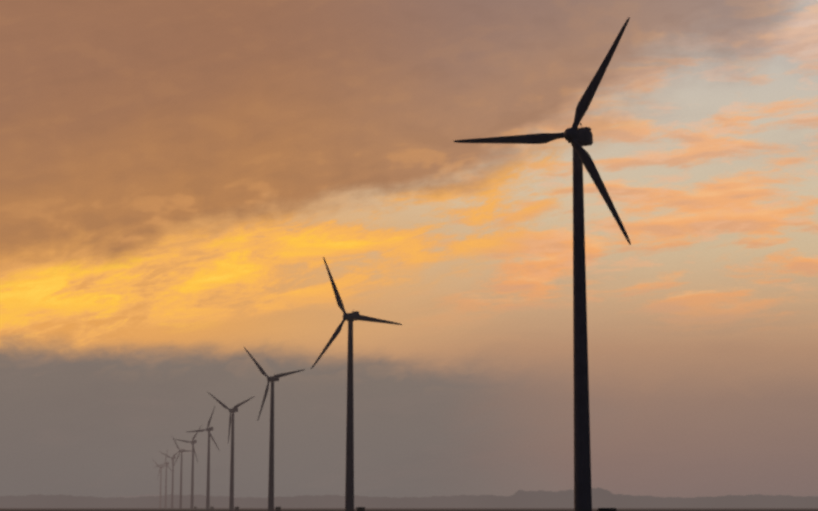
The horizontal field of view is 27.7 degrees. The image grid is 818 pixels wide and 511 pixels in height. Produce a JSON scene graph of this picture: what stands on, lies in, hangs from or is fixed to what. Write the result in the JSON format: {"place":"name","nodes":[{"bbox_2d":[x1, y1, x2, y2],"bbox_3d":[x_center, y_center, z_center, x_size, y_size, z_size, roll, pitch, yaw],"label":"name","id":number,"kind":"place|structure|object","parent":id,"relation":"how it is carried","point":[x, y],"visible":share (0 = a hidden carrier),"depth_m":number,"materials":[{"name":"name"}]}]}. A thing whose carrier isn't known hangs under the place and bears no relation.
{"place":"outdoors","nodes":[
{"label":"outdoors","id":0,"kind":"place"},
{"bbox_2d":[0,508,817,510],"bbox_3d":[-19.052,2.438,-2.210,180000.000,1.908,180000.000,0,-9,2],"label":"ground","id":1,"kind":"structure","parent":0,"point":[413,509],"depth_m":1889.43,"materials":[{"name":"grey"}]},
{"bbox_2d":[153,460,168,507],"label":"wind turbine","id":2,"kind":"object","parent":1,"relation":"on","point":[160,472],"visible":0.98,"depth_m":3316.10,"materials":[{"name":"paint"}]},
{"bbox_2d":[154,449,171,507],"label":"wind turbine","id":3,"kind":"object","parent":1,"relation":"on","point":[166,463],"visible":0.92,"depth_m":2984.21,"materials":[{"name":"paint"}]},
{"bbox_2d":[159,451,178,508],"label":"wind turbine","id":4,"kind":"object","parent":1,"relation":"on","point":[173,457],"visible":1,"depth_m":2654.45,"materials":[{"name":"paint"}]},
{"bbox_2d":[172,436,190,508],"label":"wind turbine","id":5,"kind":"object","parent":1,"relation":"on","point":[180,501],"visible":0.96,"depth_m":2322.72,"materials":[{"name":"paint"}]},
{"bbox_2d":[175,425,201,508],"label":"wind turbine","id":6,"kind":"object","parent":1,"relation":"on","point":[192,442],"visible":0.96,"depth_m":1992.53,"materials":[{"name":"paint"}]},
{"bbox_2d":[187,407,219,509],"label":"wind turbine","id":7,"kind":"object","parent":1,"relation":"on","point":[210,428],"visible":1,"depth_m":1662.19,"materials":[{"name":"paint"}]},
{"bbox_2d":[208,392,254,510],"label":"wind turbine","id":8,"kind":"object","parent":1,"relation":"on","point":[234,409],"visible":0.96,"depth_m":1331.65,"materials":[{"name":"paint"}]},
{"bbox_2d":[244,347,304,510],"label":"wind turbine","id":9,"kind":"object","parent":1,"relation":"on","point":[272,379],"visible":1,"depth_m":1001.41,"materials":[{"name":"paint"}]},
{"bbox_2d":[311,257,401,510],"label":"wind turbine","id":10,"kind":"object","parent":1,"relation":"on","point":[352,317],"visible":1,"depth_m":670.94,"materials":[{"name":"paint"}]},
{"bbox_2d":[356,507,365,510],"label":"transformer kiosk","id":11,"kind":"object","parent":1,"relation":"on","point":[360,508],"visible":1,"depth_m":662.22,"materials":[{"name":"grey paint"}]},
{"bbox_2d":[0,487,817,507],"bbox_3d":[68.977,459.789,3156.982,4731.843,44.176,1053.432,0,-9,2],"label":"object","id":12,"kind":"object","parent":1,"relation":"on","point":[602,498],"visible":0.88,"depth_m":3428.65,"materials":[{"name":"grey"}]},
{"bbox_2d":[453,17,630,510],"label":"wind turbine","id":13,"kind":"object","parent":1,"relation":"on","point":[575,136],"visible":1,"depth_m":340.51,"materials":[{"name":"paint"}]},
{"bbox_2d":[597,508,616,510],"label":"transformer kiosk","id":14,"kind":"object","parent":1,"relation":"on","point":[606,509],"visible":1,"depth_m":332.21,"materials":[{"name":"grey paint"}]},
{"bbox_2d":[0,0,817,497],"label":"sky","id":15,"kind":"structure","parent":0,"point":[178,178],"materials":[{"name":"orange"}]},
{"bbox_2d":[109,494,817,497],"bbox_3d":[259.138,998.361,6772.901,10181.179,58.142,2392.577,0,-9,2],"label":"ridge","id":16,"kind":"structure","parent":0,"point":[245,497],"depth_m":7325.76,"materials":[{"name":"grey"}]}
]}

